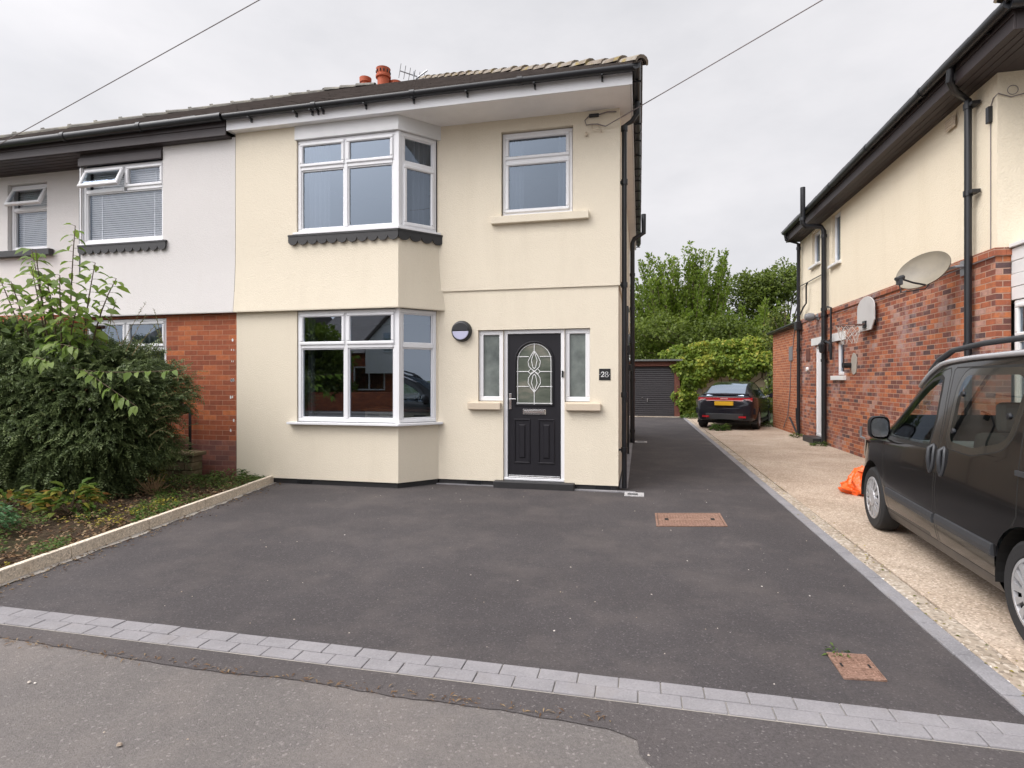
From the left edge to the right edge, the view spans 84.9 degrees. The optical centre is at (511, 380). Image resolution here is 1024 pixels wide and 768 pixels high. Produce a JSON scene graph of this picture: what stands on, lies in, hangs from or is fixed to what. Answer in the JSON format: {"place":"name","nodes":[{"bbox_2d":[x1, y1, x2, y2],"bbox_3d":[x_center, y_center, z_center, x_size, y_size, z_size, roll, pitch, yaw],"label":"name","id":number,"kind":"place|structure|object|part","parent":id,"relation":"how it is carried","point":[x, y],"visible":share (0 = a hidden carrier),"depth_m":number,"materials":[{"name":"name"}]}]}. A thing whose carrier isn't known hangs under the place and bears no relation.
{"place":"outdoors","nodes":[
{"label":"outdoors","id":0,"kind":"place"},
{"bbox_2d":[0,476,250,567],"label":"garden soil","id":1,"kind":"structure","parent":0,"point":[44,535],"depth_m":5.84,"materials":[{"name":"brown soil"}]},
{"bbox_2d":[0,502,21,528],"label":"sedum plant","id":2,"kind":"object","parent":1,"relation":"on","point":[13,517],"visible":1,"depth_m":5.30,"materials":[{"name":"green plant"}]},
{"bbox_2d":[0,485,50,513],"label":"hosta plant","id":3,"kind":"object","parent":1,"relation":"on","point":[8,495],"visible":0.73,"depth_m":6.25,"materials":[{"name":"green plant"}]},
{"bbox_2d":[26,477,111,519],"bbox_3d":[-4.814,1.276,6.092,0.750,0.393,0.724,0,0,-36],"label":"hosta plant","id":4,"kind":"object","parent":1,"relation":"on","point":[44,502],"visible":0.99,"depth_m":6.03,"materials":[{"name":"green plant"}]},
{"bbox_2d":[0,223,180,472],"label":"sapling","id":5,"kind":"object","parent":1,"relation":"on","point":[64,328],"visible":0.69,"depth_m":6.88,"materials":[{"name":"green plant"}]},
{"bbox_2d":[0,301,207,499],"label":"hedge","id":6,"kind":"object","parent":1,"relation":"on","point":[112,450],"visible":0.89,"depth_m":6.77,"materials":[{"name":"green plant"}]},
{"bbox_2d":[95,516,123,527],"bbox_3d":[-3.973,1.419,5.577,0.259,0.127,0.264,0,0,13],"label":"yellow flower","id":7,"kind":"object","parent":1,"relation":"on","point":[121,519],"visible":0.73,"depth_m":5.57,"materials":[{"name":"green plant"}]},
{"bbox_2d":[0,474,260,567],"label":"leaf litter","id":8,"kind":"object","parent":1,"relation":"on","point":[104,527],"visible":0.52,"depth_m":5.67,"materials":[{"name":"brown plant"}]},
{"bbox_2d":[0,473,264,564],"bbox_3d":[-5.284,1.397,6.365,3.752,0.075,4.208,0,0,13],"label":"ground cover","id":9,"kind":"object","parent":1,"relation":"on","point":[54,542],"visible":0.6,"depth_m":6.12,"materials":[{"name":"green plant"}]},
{"bbox_2d":[129,505,157,513],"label":"yellow flower","id":10,"kind":"object","parent":1,"relation":"on","point":[142,508],"visible":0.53,"depth_m":6.06,"materials":[{"name":"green plant"}]},
{"bbox_2d":[134,464,167,487],"bbox_3d":[-4.777,1.260,7.393,0.436,0.364,0.423,0,0,13],"label":"leafy plant","id":11,"kind":"object","parent":1,"relation":"on","point":[153,477],"visible":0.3,"depth_m":7.35,"materials":[{"name":"green plant"}]},
{"bbox_2d":[135,473,170,494],"bbox_3d":[-4.604,1.337,7.173,0.345,0.274,0.365,0,0,21],"label":"cut shrub","id":12,"kind":"object","parent":1,"relation":"on","point":[155,486],"visible":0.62,"depth_m":7.12,"materials":[{"name":"brown plant"}]},
{"bbox_2d":[152,497,177,506],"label":"yellow flower","id":13,"kind":"object","parent":1,"relation":"on","point":[162,504],"visible":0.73,"depth_m":6.40,"materials":[{"name":"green plant"}]},
{"bbox_2d":[150,473,204,485],"bbox_3d":[-4.644,1.397,7.762,0.686,0.193,0.700,0,0,34],"label":"leafy plant","id":14,"kind":"object","parent":1,"relation":"on","point":[191,475],"visible":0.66,"depth_m":7.83,"materials":[{"name":"green plant"}]},
{"bbox_2d":[171,490,198,499],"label":"leafy plant","id":15,"kind":"object","parent":1,"relation":"on","point":[176,494],"visible":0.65,"depth_m":6.79,"materials":[{"name":"green plant"}]},
{"bbox_2d":[197,468,259,482],"bbox_3d":[-4.057,1.381,8.064,0.823,0.225,0.787,0,0,13],"label":"leafy plant","id":16,"kind":"object","parent":1,"relation":"on","point":[243,474],"visible":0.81,"depth_m":8.00,"materials":[{"name":"green plant"}]},
{"bbox_2d":[0,0,259,143],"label":"overhead cable","id":17,"kind":"object","parent":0,"point":[134,69],"visible":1,"depth_m":7.48,"materials":[{"name":"black rubber"}]},
{"bbox_2d":[0,637,651,767],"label":"pavement","id":18,"kind":"structure","parent":0,"point":[69,707],"depth_m":2.44,"materials":[{"name":"grey asphalt"}]},
{"bbox_2d":[27,669,649,755],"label":"loose stones","id":19,"kind":"object","parent":18,"relation":"on","point":[119,744],"visible":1,"depth_m":2.30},
{"bbox_2d":[0,624,1023,767],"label":"pavement patch","id":20,"kind":"object","parent":18,"relation":"on","point":[670,738],"visible":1,"depth_m":2.45,"materials":[{"name":"grey asphalt"}]},
{"bbox_2d":[2,636,610,721],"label":"leaf litter","id":21,"kind":"object","parent":20,"relation":"on","point":[338,683],"visible":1,"depth_m":2.77,"materials":[{"name":"brown plant"}]},
{"bbox_2d":[0,0,1000,358],"label":"sky","id":22,"kind":"structure","parent":0,"point":[729,150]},
{"bbox_2d":[0,417,1023,723],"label":"driveway","id":23,"kind":"structure","parent":0,"point":[486,583],"depth_m":4.11,"materials":[{"name":"grey asphalt"}]},
{"bbox_2d":[0,483,280,597],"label":"leaf litter","id":24,"kind":"object","parent":23,"relation":"on","point":[120,542],"visible":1,"depth_m":5.02,"materials":[{"name":"brown plant"}]},
{"bbox_2d":[221,54,647,492],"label":"semi detached house","id":25,"kind":"structure","parent":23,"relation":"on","point":[391,235],"depth_m":7.93,"materials":[{"name":"painted render"},{"name":"roof tile"},{"name":"upvc"}]},
{"bbox_2d":[298,308,395,422],"bbox_3d":[-2.337,-0.198,7.953,1.545,1.595,0.090,0,0,13],"label":"window","id":26,"kind":"structure","parent":25,"relation":"in","point":[346,344],"depth_m":7.93,"materials":[{"name":"plastic"}]},
{"bbox_2d":[298,131,395,231],"bbox_3d":[-2.342,-2.783,7.942,1.530,1.335,0.090,0,0,13],"label":"window","id":27,"kind":"structure","parent":25,"relation":"in","point":[346,163],"depth_m":7.92,"materials":[{"name":"plastic"}]},
{"bbox_2d":[399,65,426,79],"bbox_3d":[-2.362,-6.521,13.567,0.730,2.043,0.234,0,0,-23],"label":"tv aerial","id":28,"kind":"object","parent":25,"relation":"attached to","point":[421,74],"visible":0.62,"depth_m":13.55,"materials":[{"name":"metal"}]},
{"bbox_2d":[401,309,435,422],"bbox_3d":[-1.347,-0.198,7.954,0.573,1.595,0.072,0,0,-35],"label":"window","id":29,"kind":"structure","parent":25,"relation":"in","point":[431,346],"depth_m":8.00,"materials":[{"name":"plastic"}]},
{"bbox_2d":[401,132,435,231],"bbox_3d":[-1.331,-2.783,7.940,0.553,1.335,0.090,0,0,-35],"label":"window","id":30,"kind":"structure","parent":25,"relation":"in","point":[431,170],"depth_m":7.92,"materials":[{"name":"plastic"}]},
{"bbox_2d":[451,321,471,341],"bbox_3d":[-0.725,-0.700,7.974,0.300,0.300,0.090,0,0,13],"label":"wall lamp","id":31,"kind":"object","parent":25,"relation":"attached to","point":[461,331],"visible":1,"depth_m":7.94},
{"bbox_2d":[508,333,560,475],"bbox_3d":[0.309,0.342,7.839,0.750,1.980,0.109,0,0,13],"label":"front door","id":32,"kind":"structure","parent":25,"relation":"in","point":[534,360],"depth_m":7.85,"materials":[{"name":"black plastic"}]},
{"bbox_2d":[503,128,572,215],"bbox_3d":[0.357,-2.893,7.836,0.990,1.165,0.090,0,0,13],"label":"window","id":33,"kind":"structure","parent":25,"relation":"in","point":[560,157],"depth_m":7.79,"materials":[{"name":"plastic"}]},
{"bbox_2d":[584,111,615,136],"bbox_3d":[1.188,-3.456,7.536,0.427,0.313,0.056,0,0,13],"label":"cable bracket","id":34,"kind":"object","parent":25,"relation":"attached to","point":[593,115],"visible":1,"depth_m":7.54,"materials":[{"name":"black plastic"}]},
{"bbox_2d":[606,0,822,125],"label":"overhead cable","id":35,"kind":"object","parent":34,"relation":"attached to","point":[718,60],"visible":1,"depth_m":6.61,"materials":[{"name":"black rubber"}]},
{"bbox_2d":[599,369,610,379],"bbox_3d":[1.253,-0.077,7.566,0.154,0.155,0.010,0,0,13],"label":"house number plaque","id":36,"kind":"object","parent":25,"relation":"attached to","point":[604,374],"visible":1,"depth_m":7.56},
{"bbox_2d":[164,477,852,653],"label":"loose stones","id":37,"kind":"object","parent":23,"relation":"on","point":[560,591],"visible":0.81,"depth_m":4.11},
{"bbox_2d":[624,492,643,496],"bbox_3d":[1.599,1.508,7.323,0.250,0.044,0.210,0,0,13],"label":"gully","id":38,"kind":"object","parent":23,"relation":"on","point":[636,494],"visible":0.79,"depth_m":7.30,"materials":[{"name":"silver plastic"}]},
{"bbox_2d":[629,359,682,417],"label":"garage","id":39,"kind":"structure","parent":23,"relation":"on","point":[657,381],"depth_m":22.92,"materials":[{"name":"brick"}]},
{"bbox_2d":[629,366,673,415],"bbox_3d":[5.385,0.465,23.047,2.480,2.070,0.095,0,0,13],"label":"garage door","id":40,"kind":"structure","parent":39,"relation":"in","point":[654,385],"depth_m":22.96,"materials":[{"name":"silver metal"}]},
{"bbox_2d":[655,513,727,526],"bbox_3d":[1.905,1.494,6.007,0.853,0.010,0.559,0,0,0],"label":"manhole cover","id":41,"kind":"object","parent":23,"relation":"on","point":[688,520],"visible":1,"depth_m":5.96,"materials":[{"name":"metal"}]},
{"bbox_2d":[821,642,850,657],"bbox_3d":[1.788,1.511,3.075,0.142,0.064,0.182,0,0,35],"label":"weed","id":42,"kind":"object","parent":23,"relation":"on","point":[836,651],"visible":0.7,"depth_m":3.07,"materials":[{"name":"green plant"}]},
{"bbox_2d":[826,652,886,681],"bbox_3d":[1.793,1.494,2.925,0.201,0.010,0.291,0,0,13],"label":"manhole cover","id":43,"kind":"object","parent":23,"relation":"on","point":[863,667],"visible":1,"depth_m":2.91,"materials":[{"name":"metal"}]},
{"bbox_2d":[0,606,1023,751],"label":"block paving strip","id":44,"kind":"object","parent":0,"point":[961,730],"visible":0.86,"depth_m":2.76,"materials":[{"name":"grey concrete"}]},
{"bbox_2d":[1,624,1023,752],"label":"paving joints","id":45,"kind":"object","parent":44,"relation":"on","point":[555,693],"visible":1,"depth_m":2.69,"materials":[{"name":"grey concrete"}]},
{"bbox_2d":[688,417,1023,670],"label":"concrete drive","id":46,"kind":"structure","parent":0,"point":[808,475],"depth_m":5.47,"materials":[{"name":"beige concrete"}]},
{"bbox_2d":[678,413,697,418],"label":"weed","id":47,"kind":"object","parent":46,"relation":"on","point":[692,416],"visible":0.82,"depth_m":21.82,"materials":[{"name":"green plant"}]},
{"bbox_2d":[708,423,731,430],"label":"weed","id":48,"kind":"object","parent":46,"relation":"on","point":[724,427],"visible":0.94,"depth_m":16.62,"materials":[{"name":"green plant"}]},
{"bbox_2d":[696,381,772,428],"bbox_3d":[7.431,0.766,18.604,2.170,1.468,4.330,0,0,31],"label":"parked car","id":49,"kind":"object","parent":46,"relation":"on","point":[738,402],"visible":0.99,"depth_m":17.00,"materials":[{"name":"black metal"}]},
{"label":"rear window","id":50,"kind":"part","parent":49,"relation":"part of","materials":[{"name":"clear glass"}]},
{"bbox_2d":[760,421,772,426],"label":"weed","id":51,"kind":"object","parent":46,"relation":"on","point":[764,424],"visible":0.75,"depth_m":18.14,"materials":[{"name":"green plant"}]},
{"bbox_2d":[789,432,804,437],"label":"weed","id":52,"kind":"object","parent":46,"relation":"on","point":[793,435],"visible":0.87,"depth_m":14.62,"materials":[{"name":"green plant"}]},
{"bbox_2d":[810,441,827,446],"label":"weed","id":53,"kind":"object","parent":46,"relation":"on","point":[825,444],"visible":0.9,"depth_m":12.69,"materials":[{"name":"green plant"}]},
{"bbox_2d":[838,465,863,495],"bbox_3d":[4.573,1.276,7.346,0.536,0.441,0.465,0,0,-18],"label":"plastic bag","id":54,"kind":"object","parent":46,"relation":"on","point":[851,484],"visible":0.5,"depth_m":7.30,"materials":[{"name":"orange plastic"}]},
{"bbox_2d":[861,334,1023,639],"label":"parked van","id":55,"kind":"object","parent":46,"relation":"on","point":[947,479],"visible":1,"depth_m":4.05,"materials":[{"name":"grey paint"}]},
{"bbox_3d":[3.460,0.560,4.779,0.242,1.299,1.182,0,0,17],"label":"door","id":56,"kind":"part","parent":55,"relation":"part of","materials":[{"name":"grey paint"}]},
{"bbox_3d":[3.119,0.560,3.741,0.207,1.300,1.201,0,0,17],"label":"door","id":57,"kind":"part","parent":55,"relation":"part of","materials":[{"name":"grey paint"}]},
{"label":"ground","id":58,"kind":"structure","parent":0,"visible":0},
{"bbox_2d":[0,475,276,587],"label":"garden edging","id":59,"kind":"object","parent":58,"relation":"on","point":[35,565],"visible":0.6,"depth_m":5.19,"materials":[{"name":"concrete"}]},
{"bbox_2d":[147,450,205,479],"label":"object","id":60,"kind":"structure","parent":58,"relation":"on","point":[195,459],"depth_m":8.19,"materials":[{"name":"brown wood"}]},
{"bbox_2d":[0,82,375,477],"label":"semi detached house","id":61,"kind":"structure","parent":58,"relation":"on","point":[145,203],"depth_m":8.64,"materials":[{"name":"white paint"}]},
{"bbox_2d":[4,184,46,249],"bbox_3d":[-8.446,-2.845,9.770,0.855,1.150,0.233,0,0,13],"label":"window","id":62,"kind":"structure","parent":61,"relation":"in","point":[13,196],"depth_m":9.82,"materials":[{"name":"plastic"}]},
{"bbox_2d":[77,160,162,243],"bbox_3d":[-6.108,-2.777,8.752,1.557,1.225,0.221,0,0,13],"label":"window","id":63,"kind":"structure","parent":61,"relation":"in","point":[85,181],"depth_m":8.79,"materials":[{"name":"plastic"}]},
{"bbox_2d":[88,318,165,409],"bbox_3d":[-6.046,-0.190,8.815,1.530,1.530,0.090,0,0,13],"label":"window","id":64,"kind":"structure","parent":61,"relation":"in","point":[126,323],"depth_m":8.75,"materials":[{"name":"plastic"}]},
{"bbox_2d":[635,240,737,358],"bbox_3d":[9.167,-2.990,30.740,5.863,9.181,3.562,0,0,13],"label":"poplar tree","id":65,"kind":"object","parent":58,"relation":"on","point":[689,299],"visible":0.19,"depth_m":30.11,"materials":[{"name":"green plant"}]},
{"bbox_2d":[629,306,796,391],"bbox_3d":[9.491,-1.041,28.156,10.541,5.300,4.605,0,0,13],"label":"leafy tree","id":66,"kind":"object","parent":58,"relation":"on","point":[721,330],"visible":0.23,"depth_m":27.75,"materials":[{"name":"green plant"}]},
{"bbox_2d":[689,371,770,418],"bbox_3d":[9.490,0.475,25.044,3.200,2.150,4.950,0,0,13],"label":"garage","id":67,"kind":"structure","parent":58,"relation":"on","point":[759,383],"depth_m":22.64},
{"bbox_2d":[657,335,772,415],"bbox_3d":[8.404,-0.086,22.808,4.855,3.587,1.819,0,0,13],"label":"ivy","id":68,"kind":"object","parent":67,"relation":"attached to","point":[700,364],"visible":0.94,"depth_m":22.46,"materials":[{"name":"green plant"}]},
{"bbox_2d":[720,297,783,392],"bbox_3d":[12.332,-1.307,28.917,3.345,5.814,2.286,0,0,13],"label":"leafy tree","id":69,"kind":"object","parent":58,"relation":"on","point":[763,312],"visible":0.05,"depth_m":28.47,"materials":[{"name":"green plant"}]},
{"bbox_2d":[724,256,796,330],"bbox_3d":[15.300,-2.673,31.369,7.415,8.560,5.415,0,0,13],"label":"round tree","id":70,"kind":"object","parent":58,"relation":"on","point":[772,285],"visible":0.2,"depth_m":30.71,"materials":[{"name":"green plant"}]},
{"bbox_2d":[759,303,791,413],"bbox_3d":[9.394,-0.519,19.274,2.063,4.248,1.894,0,0,13],"label":"conifer","id":71,"kind":"object","parent":58,"relation":"on","point":[772,321],"visible":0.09,"depth_m":19.41,"materials":[{"name":"green plant"}]},
{"bbox_2d":[683,417,1023,715],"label":"drive edging","id":72,"kind":"object","parent":58,"relation":"on","point":[1004,688],"visible":0.73,"depth_m":3.60,"materials":[{"name":"grey concrete"}]},
{"bbox_2d":[686,418,1023,693],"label":"concrete haunch","id":73,"kind":"object","parent":58,"relation":"on","point":[972,642],"visible":0.69,"depth_m":3.78,"materials":[{"name":"beige concrete"}]},
{"bbox_2d":[708,437,1023,695],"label":"leaf litter","id":74,"kind":"object","parent":73,"relation":"on","point":[890,573],"visible":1,"depth_m":3.78,"materials":[{"name":"brown plant"}]},
{"bbox_2d":[730,454,1021,689],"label":"loose gravel","id":75,"kind":"structure","parent":73,"relation":"on","point":[895,589],"depth_m":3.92,"materials":[{"name":"grey gravel"}]},
{"bbox_2d":[767,0,1023,457],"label":"detached house","id":76,"kind":"structure","parent":58,"relation":"on","point":[910,180],"depth_m":8.59,"materials":[{"name":"brick"}]},
{"bbox_2d":[783,331,794,427],"bbox_3d":[7.920,0.002,15.992,0.043,2.812,1.118,0,0,11],"label":"meter panel","id":77,"kind":"object","parent":76,"relation":"attached to","point":[790,353],"visible":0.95,"depth_m":15.87,"materials":[{"name":"grey plastic"}]},
{"bbox_2d":[806,348,809,370],"bbox_3d":[7.527,-0.511,14.271,0.050,0.578,0.330,0,0,13],"label":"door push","id":78,"kind":"object","parent":76,"relation":"attached to","point":[807,356],"depth_m":14.26,"materials":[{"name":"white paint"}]},
{"bbox_2d":[804,313,819,320],"bbox_3d":[7.210,-1.520,13.487,0.320,0.200,0.200,0,0,13],"label":"security light","id":79,"kind":"object","parent":76,"relation":"attached to","point":[810,316],"visible":1,"depth_m":13.43,"materials":[{"name":"grey plastic"}]},
{"bbox_2d":[815,230,819,262],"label":"window","id":80,"kind":"structure","parent":76,"relation":"in","point":[817,234],"depth_m":13.93,"materials":[{"name":"plastic"}]},
{"bbox_2d":[816,346,820,436],"bbox_3d":[7.426,0.265,13.422,0.070,2.190,0.630,0,0,13],"label":"side door","id":81,"kind":"structure","parent":76,"relation":"in","point":[818,355],"depth_m":13.63,"materials":[{"name":"plastic"}]},
{"bbox_2d":[818,339,829,352],"bbox_3d":[7.069,-0.770,12.688,0.249,0.320,0.130,0,0,13],"label":"wall lantern","id":82,"kind":"object","parent":76,"relation":"attached to","point":[821,345],"depth_m":12.66,"materials":[{"name":"black metal"}]},
{"bbox_2d":[835,212,839,261],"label":"window","id":83,"kind":"structure","parent":76,"relation":"in","point":[837,216],"depth_m":12.50,"materials":[{"name":"plastic"}]},
{"bbox_2d":[839,341,843,374],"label":"window","id":84,"kind":"structure","parent":76,"relation":"in","point":[841,372],"depth_m":12.21,"materials":[{"name":"plastic"}]},
{"bbox_2d":[835,296,875,343],"bbox_3d":[6.379,-1.119,10.466,0.602,0.862,0.800,0,0,13],"label":"basketball hoop","id":85,"kind":"object","parent":76,"relation":"attached to","point":[866,314],"visible":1,"depth_m":10.36,"materials":[{"name":"white plastic"}]},
{"bbox_2d":[894,251,963,292],"bbox_3d":[5.614,-1.463,7.626,0.824,0.572,0.464,0,0,17],"label":"satellite dish","id":86,"kind":"object","parent":76,"relation":"attached to","point":[924,269],"visible":0.98,"depth_m":7.61,"materials":[{"name":"beige metal"}]},
{"bbox_2d":[835,85,1023,313],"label":"wall cable","id":87,"kind":"object","parent":76,"relation":"attached to","point":[988,114],"depth_m":6.88,"materials":[{"name":"black plastic"}]},
{"bbox_2d":[1015,299,1023,401],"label":"window","id":88,"kind":"structure","parent":76,"relation":"in","point":[1019,304],"depth_m":6.62,"materials":[{"name":"white paint"}]}
]}

